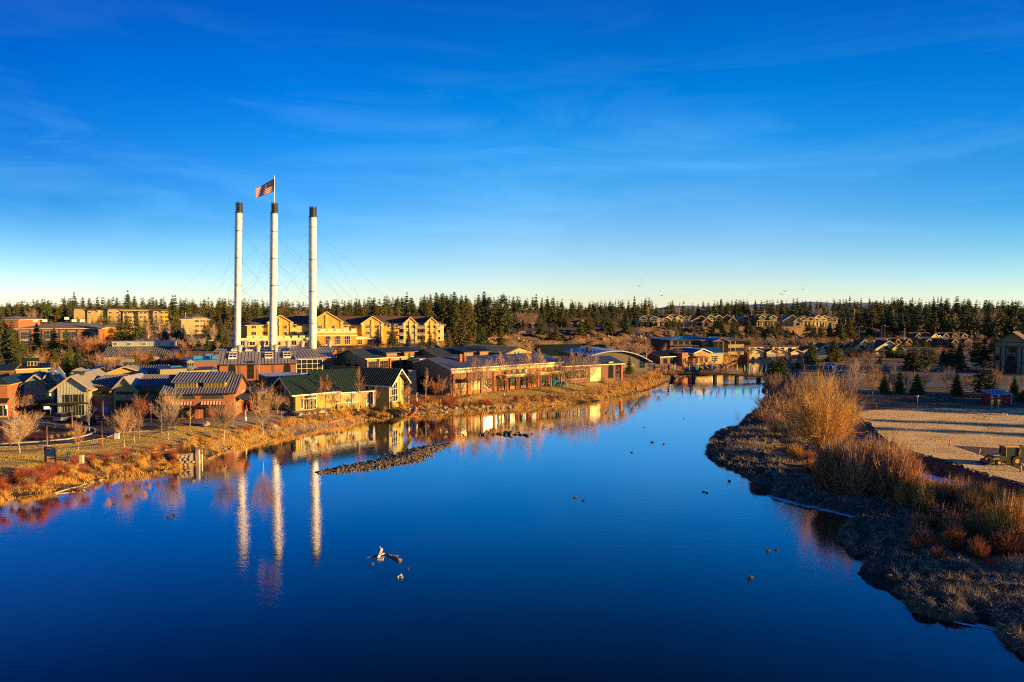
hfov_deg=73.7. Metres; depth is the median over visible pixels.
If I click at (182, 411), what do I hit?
window
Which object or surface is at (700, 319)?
townhouse
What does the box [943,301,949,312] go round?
pine tree
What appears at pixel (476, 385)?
window
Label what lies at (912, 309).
pine tree
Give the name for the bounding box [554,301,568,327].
conifer
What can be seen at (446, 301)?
conifer
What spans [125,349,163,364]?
shrub
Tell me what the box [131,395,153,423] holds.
bare tree
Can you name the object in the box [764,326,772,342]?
conifer
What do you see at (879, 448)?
willow shrub
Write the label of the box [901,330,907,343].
bare tree
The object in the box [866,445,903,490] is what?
willow shrub
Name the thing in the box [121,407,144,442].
bare tree
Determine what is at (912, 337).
row house
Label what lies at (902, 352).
conifer
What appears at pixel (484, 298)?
conifer
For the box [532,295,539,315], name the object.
pine tree
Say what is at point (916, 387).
conifer
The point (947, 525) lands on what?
willow shrub
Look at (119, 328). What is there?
conifer
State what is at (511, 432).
gravel islet
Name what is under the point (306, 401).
window
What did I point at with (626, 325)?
conifer
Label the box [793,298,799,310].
pine tree
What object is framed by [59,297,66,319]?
pine tree
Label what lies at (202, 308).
pine tree
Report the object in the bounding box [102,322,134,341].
annex
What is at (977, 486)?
willow shrub
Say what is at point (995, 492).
willow shrub
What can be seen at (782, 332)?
conifer
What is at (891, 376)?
bare tree
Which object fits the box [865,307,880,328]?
pine tree
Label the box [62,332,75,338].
window
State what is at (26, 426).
bare tree
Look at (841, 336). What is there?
conifer
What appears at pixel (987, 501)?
willow shrub
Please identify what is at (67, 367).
conifer
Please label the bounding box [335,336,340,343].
window
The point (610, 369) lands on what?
window
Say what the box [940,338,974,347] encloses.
row house
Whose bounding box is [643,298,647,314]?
pine tree
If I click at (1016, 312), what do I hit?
pine tree
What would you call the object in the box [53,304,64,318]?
pine tree
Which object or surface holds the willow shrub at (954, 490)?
on the ground at (798, 474)
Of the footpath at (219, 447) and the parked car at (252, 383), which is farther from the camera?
the parked car at (252, 383)
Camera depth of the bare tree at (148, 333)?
332.62 m
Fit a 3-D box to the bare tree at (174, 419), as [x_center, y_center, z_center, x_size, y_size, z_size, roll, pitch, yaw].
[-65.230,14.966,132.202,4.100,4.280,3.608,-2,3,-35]
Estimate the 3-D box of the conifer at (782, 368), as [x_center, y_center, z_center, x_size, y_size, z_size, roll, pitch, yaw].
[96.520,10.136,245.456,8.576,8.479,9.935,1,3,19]
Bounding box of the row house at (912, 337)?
[892,336,915,338]
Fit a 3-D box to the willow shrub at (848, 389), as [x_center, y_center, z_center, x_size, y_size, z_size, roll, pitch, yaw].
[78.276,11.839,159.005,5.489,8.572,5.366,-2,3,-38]
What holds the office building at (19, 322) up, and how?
on the ground at (798, 474)
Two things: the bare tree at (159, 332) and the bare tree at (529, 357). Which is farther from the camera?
the bare tree at (159, 332)
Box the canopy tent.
[825,362,836,370]
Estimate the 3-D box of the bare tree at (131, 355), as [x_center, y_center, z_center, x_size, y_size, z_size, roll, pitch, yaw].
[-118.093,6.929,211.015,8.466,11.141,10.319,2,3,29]
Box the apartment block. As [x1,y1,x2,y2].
[72,308,168,327]
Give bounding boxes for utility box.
[114,433,119,438]
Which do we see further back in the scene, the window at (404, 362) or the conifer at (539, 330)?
the conifer at (539, 330)
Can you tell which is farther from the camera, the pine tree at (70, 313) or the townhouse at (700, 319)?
the pine tree at (70, 313)
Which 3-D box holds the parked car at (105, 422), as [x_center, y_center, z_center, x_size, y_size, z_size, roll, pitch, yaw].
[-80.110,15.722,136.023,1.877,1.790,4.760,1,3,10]
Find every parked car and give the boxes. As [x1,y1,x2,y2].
[53,411,80,421]
[79,414,100,422]
[97,415,120,425]
[248,381,258,385]
[832,370,846,374]
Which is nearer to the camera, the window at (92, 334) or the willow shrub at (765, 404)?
the willow shrub at (765, 404)
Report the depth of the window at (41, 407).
148.70 m
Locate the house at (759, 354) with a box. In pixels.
[736,345,779,361]
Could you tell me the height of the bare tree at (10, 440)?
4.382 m
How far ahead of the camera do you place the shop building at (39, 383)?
148.69 m
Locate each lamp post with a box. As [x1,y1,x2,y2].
[45,425,47,446]
[100,420,102,444]
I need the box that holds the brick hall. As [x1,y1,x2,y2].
[412,352,566,396]
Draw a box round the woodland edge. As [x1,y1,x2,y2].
[0,302,610,327]
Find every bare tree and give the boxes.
[1,408,42,452]
[1,428,17,445]
[7,392,17,429]
[13,391,36,415]
[17,412,35,440]
[23,308,40,318]
[33,410,45,423]
[48,360,62,369]
[49,334,88,349]
[57,348,80,364]
[65,339,86,359]
[69,342,84,357]
[71,419,87,450]
[75,338,106,359]
[77,335,106,359]
[81,335,111,365]
[82,350,120,370]
[83,387,95,430]
[88,338,109,360]
[102,403,139,446]
[115,348,148,359]
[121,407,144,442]
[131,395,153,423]
[132,348,158,364]
[144,319,153,339]
[150,387,185,439]
[154,319,166,339]
[160,353,181,364]
[166,322,170,336]
[167,348,191,364]
[167,413,182,424]
[169,344,197,356]
[186,322,198,340]
[187,337,197,345]
[206,407,219,420]
[208,324,217,340]
[208,398,241,440]
[222,397,241,415]
[245,381,284,425]
[256,356,263,377]
[273,394,285,413]
[283,396,293,406]
[291,306,307,315]
[317,377,325,410]
[324,374,332,402]
[331,389,344,409]
[353,367,365,408]
[402,385,412,395]
[421,368,432,400]
[428,381,442,393]
[434,374,450,396]
[450,382,463,398]
[461,358,484,387]
[466,358,483,395]
[478,357,495,383]
[486,374,500,391]
[494,350,511,381]
[504,353,516,390]
[513,353,528,389]
[515,311,528,323]
[521,310,542,324]
[522,344,537,376]
[525,370,540,391]
[530,348,550,387]
[542,368,557,381]
[554,358,568,386]
[557,362,580,388]
[564,348,585,384]
[574,363,592,379]
[584,352,601,378]
[616,342,626,350]
[623,341,633,351]
[629,344,640,353]
[638,340,654,357]
[745,334,763,344]
[768,333,785,344]
[769,346,784,361]
[786,337,803,346]
[797,338,809,345]
[808,307,822,314]
[814,335,827,342]
[844,358,864,389]
[864,351,876,360]
[864,363,886,399]
[889,364,898,385]
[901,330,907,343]
[902,369,911,386]
[920,364,933,386]
[936,364,956,388]
[961,374,972,389]
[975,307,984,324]
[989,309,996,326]
[990,369,1002,387]
[1002,376,1010,385]
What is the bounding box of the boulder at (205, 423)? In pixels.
[201,421,209,426]
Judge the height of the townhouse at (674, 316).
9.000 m
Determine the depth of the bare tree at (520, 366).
193.62 m
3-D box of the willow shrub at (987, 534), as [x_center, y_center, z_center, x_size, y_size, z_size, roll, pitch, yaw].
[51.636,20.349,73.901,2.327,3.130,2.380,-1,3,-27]
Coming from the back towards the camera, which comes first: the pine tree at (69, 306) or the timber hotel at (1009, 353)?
the pine tree at (69, 306)
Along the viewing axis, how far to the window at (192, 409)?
142.30 m
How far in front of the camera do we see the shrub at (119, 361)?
208.25 m
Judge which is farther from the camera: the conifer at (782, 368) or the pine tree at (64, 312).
the pine tree at (64, 312)
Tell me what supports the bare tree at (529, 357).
on the lawn at (528, 392)
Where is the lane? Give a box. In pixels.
[845,430,870,444]
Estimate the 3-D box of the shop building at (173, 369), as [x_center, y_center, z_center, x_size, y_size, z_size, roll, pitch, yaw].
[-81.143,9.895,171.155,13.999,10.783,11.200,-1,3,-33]
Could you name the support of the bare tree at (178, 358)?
on the ground at (798, 474)
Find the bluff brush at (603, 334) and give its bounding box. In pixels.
[493,325,655,351]
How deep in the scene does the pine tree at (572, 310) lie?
516.20 m
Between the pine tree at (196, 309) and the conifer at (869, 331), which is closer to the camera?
the conifer at (869, 331)
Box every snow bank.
[922,472,951,483]
[925,474,973,487]
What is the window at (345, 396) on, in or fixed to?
in the restaurant
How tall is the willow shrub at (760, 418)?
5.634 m
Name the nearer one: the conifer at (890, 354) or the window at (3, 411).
the window at (3, 411)
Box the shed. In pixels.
[980,389,1012,403]
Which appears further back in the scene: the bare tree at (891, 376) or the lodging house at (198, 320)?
the lodging house at (198, 320)
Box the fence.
[856,395,978,401]
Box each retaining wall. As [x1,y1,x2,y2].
[173,444,199,465]
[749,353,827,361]
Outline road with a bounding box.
[0,415,162,445]
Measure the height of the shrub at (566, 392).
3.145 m
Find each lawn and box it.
[0,426,271,475]
[441,381,634,412]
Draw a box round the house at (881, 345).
[869,340,904,354]
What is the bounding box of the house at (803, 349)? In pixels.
[796,345,827,354]
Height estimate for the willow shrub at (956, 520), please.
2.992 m
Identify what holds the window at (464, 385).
in the brick hall
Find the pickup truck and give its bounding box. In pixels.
[967,364,980,368]
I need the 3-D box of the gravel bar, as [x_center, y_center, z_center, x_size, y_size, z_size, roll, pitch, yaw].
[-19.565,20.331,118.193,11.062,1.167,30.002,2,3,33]
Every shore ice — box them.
[767,495,855,516]
[954,621,997,629]
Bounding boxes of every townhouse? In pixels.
[634,315,660,326]
[657,316,670,326]
[660,314,684,326]
[677,315,690,326]
[689,315,712,325]
[701,314,722,325]
[717,314,737,325]
[732,315,751,325]
[748,314,778,325]
[779,315,803,327]
[797,316,814,326]
[808,314,827,326]
[826,316,837,327]
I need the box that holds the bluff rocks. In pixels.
[436,326,884,347]
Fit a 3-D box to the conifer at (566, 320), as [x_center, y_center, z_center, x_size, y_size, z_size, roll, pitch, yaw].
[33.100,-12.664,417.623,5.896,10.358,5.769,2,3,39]
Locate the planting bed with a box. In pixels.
[0,420,93,442]
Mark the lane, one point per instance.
(860, 438)
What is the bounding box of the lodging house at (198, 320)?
[179,315,209,333]
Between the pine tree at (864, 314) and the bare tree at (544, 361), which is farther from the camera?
the pine tree at (864, 314)
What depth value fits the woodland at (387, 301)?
731.51 m
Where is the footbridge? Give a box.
[649,369,765,380]
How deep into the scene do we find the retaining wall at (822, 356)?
323.99 m
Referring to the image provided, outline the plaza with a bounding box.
[169,398,449,433]
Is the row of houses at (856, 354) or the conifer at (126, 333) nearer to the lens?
the conifer at (126, 333)
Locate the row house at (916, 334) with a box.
[905,332,928,336]
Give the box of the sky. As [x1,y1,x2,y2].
[0,0,1023,309]
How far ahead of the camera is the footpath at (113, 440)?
118.07 m
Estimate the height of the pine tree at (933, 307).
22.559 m
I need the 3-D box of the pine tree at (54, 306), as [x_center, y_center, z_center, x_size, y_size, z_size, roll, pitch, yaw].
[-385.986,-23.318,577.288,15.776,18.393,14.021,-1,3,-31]
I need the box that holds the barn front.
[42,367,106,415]
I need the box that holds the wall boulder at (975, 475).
[973,471,980,478]
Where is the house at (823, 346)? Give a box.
[812,343,843,353]
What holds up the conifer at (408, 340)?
on the ground at (798, 474)
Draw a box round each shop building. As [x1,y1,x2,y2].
[0,364,21,377]
[10,367,61,413]
[16,358,50,372]
[55,366,66,380]
[85,364,105,371]
[92,373,175,413]
[105,359,168,374]
[155,360,218,374]
[182,353,218,367]
[334,346,424,370]
[412,345,491,361]
[452,343,534,354]
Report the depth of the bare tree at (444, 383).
178.91 m
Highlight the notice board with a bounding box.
[43,447,56,463]
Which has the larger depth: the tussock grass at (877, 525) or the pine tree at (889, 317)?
the pine tree at (889, 317)
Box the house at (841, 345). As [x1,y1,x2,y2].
[836,343,844,352]
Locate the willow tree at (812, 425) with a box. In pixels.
[761,363,876,455]
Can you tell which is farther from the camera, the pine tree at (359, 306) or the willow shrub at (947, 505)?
the pine tree at (359, 306)
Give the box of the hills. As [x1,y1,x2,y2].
[0,302,951,310]
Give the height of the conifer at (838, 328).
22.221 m
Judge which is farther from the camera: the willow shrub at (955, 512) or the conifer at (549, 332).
the conifer at (549, 332)
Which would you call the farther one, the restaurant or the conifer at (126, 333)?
the conifer at (126, 333)
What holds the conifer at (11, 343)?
on the ground at (798, 474)
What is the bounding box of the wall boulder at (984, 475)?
[981,472,991,478]
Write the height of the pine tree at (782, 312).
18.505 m
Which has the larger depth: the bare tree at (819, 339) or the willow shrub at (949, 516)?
the bare tree at (819, 339)
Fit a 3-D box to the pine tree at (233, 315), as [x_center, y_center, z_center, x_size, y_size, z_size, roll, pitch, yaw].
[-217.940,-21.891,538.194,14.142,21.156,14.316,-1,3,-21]
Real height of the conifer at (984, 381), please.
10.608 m
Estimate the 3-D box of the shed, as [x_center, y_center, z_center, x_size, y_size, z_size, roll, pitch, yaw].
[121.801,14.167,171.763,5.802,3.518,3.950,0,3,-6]
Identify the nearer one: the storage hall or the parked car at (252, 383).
the parked car at (252, 383)
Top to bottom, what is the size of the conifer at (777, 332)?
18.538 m
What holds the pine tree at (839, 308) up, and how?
on the ground at (798, 474)
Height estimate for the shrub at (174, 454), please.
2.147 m
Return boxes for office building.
[0,316,41,337]
[15,317,108,344]
[648,336,747,354]
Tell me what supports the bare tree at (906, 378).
on the ground at (798, 474)
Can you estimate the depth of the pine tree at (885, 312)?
532.96 m
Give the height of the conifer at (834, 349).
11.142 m
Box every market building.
[639,350,688,365]
[665,347,724,364]
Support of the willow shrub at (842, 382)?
on the ground at (798, 474)
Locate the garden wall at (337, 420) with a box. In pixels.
[329,417,350,422]
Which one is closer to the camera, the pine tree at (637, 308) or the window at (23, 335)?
the window at (23, 335)
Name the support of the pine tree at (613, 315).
on the ground at (798, 474)
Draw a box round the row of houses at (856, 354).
[849,349,860,357]
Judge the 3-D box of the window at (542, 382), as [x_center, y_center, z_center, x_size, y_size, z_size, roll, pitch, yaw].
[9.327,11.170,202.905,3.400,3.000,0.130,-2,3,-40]
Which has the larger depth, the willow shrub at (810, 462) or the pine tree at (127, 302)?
the pine tree at (127, 302)
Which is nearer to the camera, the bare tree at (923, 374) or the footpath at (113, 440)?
the footpath at (113, 440)
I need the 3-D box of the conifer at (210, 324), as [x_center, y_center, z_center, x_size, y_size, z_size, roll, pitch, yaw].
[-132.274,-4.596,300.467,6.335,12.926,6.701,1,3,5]
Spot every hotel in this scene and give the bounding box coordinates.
[241,311,444,346]
[988,331,1023,373]
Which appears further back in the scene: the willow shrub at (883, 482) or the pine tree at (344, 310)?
the pine tree at (344, 310)
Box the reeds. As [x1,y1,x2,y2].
[725,394,1023,604]
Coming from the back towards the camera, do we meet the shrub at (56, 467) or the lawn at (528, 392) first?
the lawn at (528, 392)
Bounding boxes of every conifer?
[0,313,13,360]
[0,321,24,362]
[8,349,24,363]
[15,356,21,363]
[18,340,25,356]
[25,323,48,359]
[43,328,60,362]
[51,348,60,369]
[57,329,84,363]
[60,353,73,376]
[62,346,73,368]
[66,347,86,375]
[84,358,91,367]
[111,319,123,340]
[115,316,134,340]
[126,317,146,340]
[133,354,139,364]
[146,351,156,364]
[160,325,169,339]
[169,317,182,339]
[179,325,189,345]
[195,322,210,346]
[203,337,211,350]
[207,316,218,344]
[210,339,216,349]
[215,318,226,343]
[223,331,232,346]
[370,326,383,347]
[384,322,400,346]
[403,330,413,346]
[418,335,426,347]
[421,299,436,320]
[425,333,436,347]
[428,292,439,321]
[435,293,451,333]
[443,330,453,346]
[444,296,451,335]
[445,292,462,332]
[450,321,465,345]
[457,298,479,337]
[457,322,469,344]
[465,331,476,343]
[472,294,486,331]
[473,325,489,343]
[475,292,493,330]
[477,295,501,337]
[492,293,516,337]
[494,326,506,345]
[533,314,546,334]
[541,314,548,327]
[545,328,555,340]
[546,299,557,322]
[552,325,561,340]
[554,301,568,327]
[562,312,570,326]
[574,317,586,334]
[582,311,594,334]
[598,313,611,333]
[609,317,617,335]
[618,311,634,334]
[625,356,634,373]
[665,320,671,329]
[713,316,724,326]
[719,320,725,332]
[726,323,738,338]
[732,322,742,338]
[743,328,751,338]
[744,319,752,331]
[750,329,763,344]
[758,360,784,381]
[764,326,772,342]
[768,322,774,335]
[773,326,782,343]
[773,357,790,379]
[776,325,785,340]
[780,328,790,341]
[799,324,815,344]
[801,343,820,364]
[802,325,817,345]
[812,327,818,340]
[817,324,827,341]
[821,338,843,361]
[825,323,834,339]
[832,324,845,338]
[834,320,847,341]
[835,325,846,342]
[846,324,856,339]
[864,326,874,335]
[875,369,890,392]
[883,347,895,357]
[890,367,907,392]
[894,344,906,357]
[901,350,913,373]
[904,339,926,373]
[907,373,927,394]
[915,340,935,371]
[927,349,937,361]
[935,349,947,369]
[941,342,957,370]
[947,371,966,394]
[951,343,967,370]
[967,332,986,368]
[968,359,1000,392]
[973,336,993,369]
[989,333,998,355]
[1008,376,1019,395]
[1014,390,1023,401]
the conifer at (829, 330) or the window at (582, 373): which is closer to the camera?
the window at (582, 373)
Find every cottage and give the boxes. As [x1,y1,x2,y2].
[530,319,541,327]
[544,318,557,326]
[563,318,585,326]
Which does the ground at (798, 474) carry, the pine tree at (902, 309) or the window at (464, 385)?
the pine tree at (902, 309)
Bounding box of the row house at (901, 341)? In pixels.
[872,338,912,345]
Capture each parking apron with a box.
[823,366,859,377]
[890,362,1023,389]
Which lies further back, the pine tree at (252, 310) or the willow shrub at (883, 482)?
the pine tree at (252, 310)
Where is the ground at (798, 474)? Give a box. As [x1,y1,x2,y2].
[0,308,1023,626]
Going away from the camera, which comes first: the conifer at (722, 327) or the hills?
the conifer at (722, 327)
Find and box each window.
[0,405,7,415]
[20,332,30,338]
[22,401,38,412]
[34,400,49,412]
[44,331,51,344]
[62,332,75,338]
[63,394,83,401]
[63,405,83,414]
[82,332,95,337]
[116,400,133,413]
[172,395,195,399]
[176,408,186,417]
[188,408,193,417]
[201,394,223,398]
[204,407,214,417]
[229,365,235,373]
[247,361,253,378]
[281,386,284,407]
[284,364,290,371]
[286,389,288,408]
[290,395,293,409]
[296,359,322,375]
[300,398,303,408]
[303,395,315,398]
[303,398,315,409]
[325,336,330,343]
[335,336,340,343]
[341,394,350,402]
[345,336,350,343]
[352,393,358,402]
[366,393,370,403]
[368,361,376,367]
[380,360,388,367]
[391,360,399,368]
[391,381,397,401]
[399,379,401,398]
[402,359,408,369]
[419,376,425,388]
[430,379,437,390]
[455,379,466,382]
[455,383,466,390]
[471,377,480,389]
[483,377,492,388]
[496,377,504,387]
[508,377,515,386]
[520,376,526,385]
[541,375,547,383]
[552,374,557,380]
[580,369,586,378]
[608,365,613,377]
[639,355,644,367]
[712,355,717,360]
[719,341,722,350]
[724,341,727,352]
[1006,361,1015,372]
[1007,355,1014,360]
[1008,347,1015,352]
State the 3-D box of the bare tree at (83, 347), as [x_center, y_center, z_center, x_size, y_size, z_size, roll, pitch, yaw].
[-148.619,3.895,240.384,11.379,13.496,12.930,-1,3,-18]
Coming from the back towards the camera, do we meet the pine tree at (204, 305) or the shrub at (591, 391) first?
the pine tree at (204, 305)
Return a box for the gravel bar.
[315,442,449,473]
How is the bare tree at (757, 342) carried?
on the ground at (798, 474)
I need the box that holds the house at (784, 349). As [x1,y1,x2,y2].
[762,345,804,360]
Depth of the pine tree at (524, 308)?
556.33 m
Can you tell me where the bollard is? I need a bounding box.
[79,455,83,463]
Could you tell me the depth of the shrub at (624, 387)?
195.24 m
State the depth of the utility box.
123.33 m
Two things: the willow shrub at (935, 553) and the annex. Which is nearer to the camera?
the willow shrub at (935, 553)
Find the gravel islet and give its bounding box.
[478,430,531,435]
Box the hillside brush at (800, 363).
[665,317,993,370]
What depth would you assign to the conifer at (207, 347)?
260.80 m
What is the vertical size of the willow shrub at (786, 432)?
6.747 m
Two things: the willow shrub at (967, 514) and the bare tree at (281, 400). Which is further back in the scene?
the bare tree at (281, 400)
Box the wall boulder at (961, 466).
[957,464,966,470]
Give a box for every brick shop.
[0,374,27,417]
[159,371,253,420]
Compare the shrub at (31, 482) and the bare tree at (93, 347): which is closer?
the shrub at (31, 482)
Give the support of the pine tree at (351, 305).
on the ground at (798, 474)
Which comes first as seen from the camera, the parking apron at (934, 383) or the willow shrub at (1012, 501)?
the willow shrub at (1012, 501)
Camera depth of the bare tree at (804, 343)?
377.03 m
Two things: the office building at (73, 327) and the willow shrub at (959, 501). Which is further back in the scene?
the office building at (73, 327)
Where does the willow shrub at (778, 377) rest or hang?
on the ground at (798, 474)
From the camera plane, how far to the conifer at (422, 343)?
275.08 m
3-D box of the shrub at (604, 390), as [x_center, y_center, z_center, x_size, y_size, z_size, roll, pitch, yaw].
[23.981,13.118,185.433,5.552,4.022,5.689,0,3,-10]
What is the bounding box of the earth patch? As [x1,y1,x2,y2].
[953,445,1023,469]
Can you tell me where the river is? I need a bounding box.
[0,360,1023,681]
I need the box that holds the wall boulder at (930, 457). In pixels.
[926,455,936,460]
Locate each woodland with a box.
[0,294,1023,319]
[14,310,242,330]
[492,308,638,326]
[654,309,1023,338]
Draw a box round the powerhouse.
[213,340,338,381]
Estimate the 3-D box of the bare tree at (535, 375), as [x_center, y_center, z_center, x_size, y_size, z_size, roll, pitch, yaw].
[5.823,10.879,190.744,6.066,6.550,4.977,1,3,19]
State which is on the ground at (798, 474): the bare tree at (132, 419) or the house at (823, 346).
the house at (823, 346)
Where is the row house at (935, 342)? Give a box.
[912,337,941,346]
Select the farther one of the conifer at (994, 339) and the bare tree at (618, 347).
the conifer at (994, 339)
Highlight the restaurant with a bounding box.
[246,366,410,415]
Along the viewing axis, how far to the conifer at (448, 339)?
289.84 m
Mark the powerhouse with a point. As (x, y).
(244, 360)
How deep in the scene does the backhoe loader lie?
102.25 m
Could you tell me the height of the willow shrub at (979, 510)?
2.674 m
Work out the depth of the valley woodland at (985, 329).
504.46 m
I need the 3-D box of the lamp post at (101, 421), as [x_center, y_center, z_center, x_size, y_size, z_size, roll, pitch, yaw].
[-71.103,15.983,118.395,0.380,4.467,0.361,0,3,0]
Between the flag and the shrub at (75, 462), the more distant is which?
the flag
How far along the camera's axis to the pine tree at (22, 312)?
506.49 m
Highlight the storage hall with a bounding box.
[532,344,580,357]
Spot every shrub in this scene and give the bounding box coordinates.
[0,473,9,487]
[0,480,9,490]
[2,482,11,491]
[11,464,27,480]
[13,468,32,479]
[16,476,25,485]
[21,465,41,478]
[22,345,53,362]
[22,483,33,490]
[25,476,36,486]
[27,472,48,484]
[33,475,48,486]
[36,460,52,468]
[36,462,49,473]
[37,469,51,482]
[38,465,59,478]
[44,457,65,473]
[61,464,74,472]
[68,453,81,464]
[74,351,107,369]
[87,452,96,460]
[100,450,113,460]
[109,347,134,368]
[119,448,130,456]
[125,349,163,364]
[155,441,167,449]
[164,446,180,457]
[408,396,423,407]
[434,396,450,404]
[444,394,459,407]
[478,396,492,405]
[561,389,576,397]
[587,386,597,395]
[594,384,607,395]
[605,379,612,389]
[609,380,619,389]
[618,381,628,391]
[749,403,775,423]
[752,388,787,413]
[761,372,781,389]
[765,408,786,433]
[767,383,782,397]
[767,396,797,419]
[773,372,783,383]
[775,409,805,438]
[778,378,806,406]
[782,372,805,393]
[782,443,791,455]
[785,442,804,457]
[801,449,816,459]
[802,459,814,471]
[810,436,841,485]
[810,441,843,493]
[812,432,862,494]
[815,438,836,474]
[825,438,865,496]
[831,372,853,397]
[831,436,875,497]
[836,436,862,466]
[837,380,858,407]
[838,430,866,457]
[841,397,859,420]
[849,437,880,491]
[858,433,885,489]
[864,434,904,461]
[865,434,913,499]
[865,447,902,497]
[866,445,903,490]
[870,437,911,470]
[882,447,913,496]
[884,447,922,493]
[893,473,913,506]
[894,438,920,471]
[895,479,908,502]
[898,441,927,477]
[901,467,920,509]
[904,468,928,487]
[906,536,920,550]
[907,517,934,537]
[909,480,935,512]
[909,507,930,527]
[911,478,929,510]
[911,526,937,547]
[916,470,936,501]
[923,476,949,508]
[925,513,938,530]
[926,501,950,522]
[928,545,945,560]
[936,479,955,507]
[936,512,956,526]
[936,534,950,547]
[937,514,966,535]
[940,518,959,538]
[940,521,967,549]
[942,508,967,524]
[943,482,954,508]
[943,513,964,527]
[944,471,964,506]
[946,502,969,519]
[946,517,965,541]
[948,476,974,508]
[955,480,980,513]
[957,522,969,539]
[958,510,981,528]
[959,487,982,515]
[961,480,987,510]
[963,479,986,506]
[965,507,987,539]
[966,535,991,558]
[975,503,989,519]
[975,509,998,538]
[976,517,998,542]
[977,480,1022,535]
[977,488,991,509]
[979,482,996,494]
[987,479,1005,510]
[987,482,998,496]
[987,529,1011,552]
[992,530,1023,555]
[994,526,1017,538]
[997,499,1023,542]
[1006,493,1019,516]
[1009,533,1023,547]
[1013,489,1023,510]
[1015,495,1023,518]
[1017,535,1023,554]
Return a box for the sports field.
[858,408,1023,482]
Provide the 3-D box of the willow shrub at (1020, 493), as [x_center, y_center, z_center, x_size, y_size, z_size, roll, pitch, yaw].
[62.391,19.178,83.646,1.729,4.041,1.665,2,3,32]
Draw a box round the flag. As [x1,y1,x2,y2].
[256,179,273,197]
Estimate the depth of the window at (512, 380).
195.39 m
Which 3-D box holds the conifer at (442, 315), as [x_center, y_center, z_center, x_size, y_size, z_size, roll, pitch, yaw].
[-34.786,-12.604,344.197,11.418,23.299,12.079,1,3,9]
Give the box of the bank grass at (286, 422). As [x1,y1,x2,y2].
[0,355,734,502]
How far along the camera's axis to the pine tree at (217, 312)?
565.01 m
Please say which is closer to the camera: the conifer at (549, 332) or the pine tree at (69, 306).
the conifer at (549, 332)
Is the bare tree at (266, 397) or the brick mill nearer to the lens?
the bare tree at (266, 397)
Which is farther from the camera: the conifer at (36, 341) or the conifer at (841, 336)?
the conifer at (841, 336)
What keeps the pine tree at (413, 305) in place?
on the ground at (798, 474)
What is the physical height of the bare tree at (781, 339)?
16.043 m
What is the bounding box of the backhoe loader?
[976,444,1023,465]
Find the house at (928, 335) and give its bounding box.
[919,333,941,337]
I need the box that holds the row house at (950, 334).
[934,332,968,337]
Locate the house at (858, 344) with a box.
[842,339,871,353]
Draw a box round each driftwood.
[48,483,89,492]
[367,547,384,559]
[386,554,401,561]
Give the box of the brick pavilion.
[556,355,624,382]
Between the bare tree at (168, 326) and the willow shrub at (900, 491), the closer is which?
the willow shrub at (900, 491)
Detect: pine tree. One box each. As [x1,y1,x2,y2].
[3,303,12,316]
[10,305,20,315]
[18,301,27,316]
[25,302,31,316]
[31,304,44,317]
[37,302,47,317]
[44,300,54,323]
[51,303,58,315]
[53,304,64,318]
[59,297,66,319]
[60,304,67,320]
[65,298,72,315]
[66,304,72,320]
[69,292,79,314]
[95,297,100,308]
[122,290,132,308]
[131,296,138,308]
[168,295,178,319]
[170,303,180,320]
[172,295,180,316]
[178,300,188,316]
[186,302,195,314]
[188,304,204,316]
[199,302,206,316]
[201,299,211,315]
[210,301,228,318]
[220,299,228,325]
[226,307,243,320]
[241,303,245,322]
[241,306,254,321]
[250,303,254,318]
[253,299,260,318]
[279,303,288,315]
[302,302,307,315]
[317,302,324,315]
[342,301,347,315]
[348,299,353,315]
[354,300,361,315]
[355,305,371,315]
[370,298,375,312]
[371,304,381,315]
[393,299,405,315]
[403,292,411,315]
[409,298,417,313]
[420,296,425,315]
[458,296,464,317]
[512,301,522,314]
[519,300,530,317]
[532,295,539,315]
[542,296,548,315]
[567,302,578,317]
[585,304,595,318]
[593,309,601,320]
[598,304,603,317]
[608,304,617,318]
[631,296,635,315]
[632,304,643,317]
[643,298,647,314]
[645,298,651,314]
[653,307,660,315]
[668,300,674,313]
[694,304,701,315]
[703,303,715,314]
[712,305,717,313]
[716,300,723,314]
[724,303,730,315]
[731,304,737,315]
[737,299,745,315]
[744,306,750,316]
[759,300,764,313]
[770,308,779,318]
[779,303,785,316]
[789,298,797,315]
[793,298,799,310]
[797,305,805,315]
[803,302,808,314]
[817,305,826,315]
[834,301,844,317]
[853,302,861,319]
[859,308,869,325]
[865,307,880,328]
[868,300,879,311]
[875,302,883,322]
[881,308,887,321]
[883,303,897,329]
[897,298,906,318]
[907,297,914,313]
[909,305,923,321]
[921,302,930,312]
[929,297,938,317]
[936,303,949,330]
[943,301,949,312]
[951,296,962,317]
[959,303,967,317]
[972,306,978,315]
[985,300,992,321]
[986,306,1009,325]
[1003,302,1012,318]
[1007,302,1019,322]
[1018,305,1023,334]
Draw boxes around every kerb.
[0,419,95,443]
[0,430,149,446]
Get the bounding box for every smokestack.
[233,202,242,348]
[269,202,278,350]
[309,206,316,348]
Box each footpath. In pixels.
[0,427,176,451]
[3,440,229,479]
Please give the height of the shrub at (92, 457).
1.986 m
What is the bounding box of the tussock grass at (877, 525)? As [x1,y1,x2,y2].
[705,396,1023,656]
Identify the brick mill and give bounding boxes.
[101,340,182,371]
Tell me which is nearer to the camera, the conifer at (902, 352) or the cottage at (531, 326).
the conifer at (902, 352)
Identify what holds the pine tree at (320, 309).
on the ground at (798, 474)
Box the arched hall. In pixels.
[564,346,652,370]
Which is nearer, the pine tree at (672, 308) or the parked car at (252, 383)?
the parked car at (252, 383)
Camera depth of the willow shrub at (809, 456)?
113.59 m

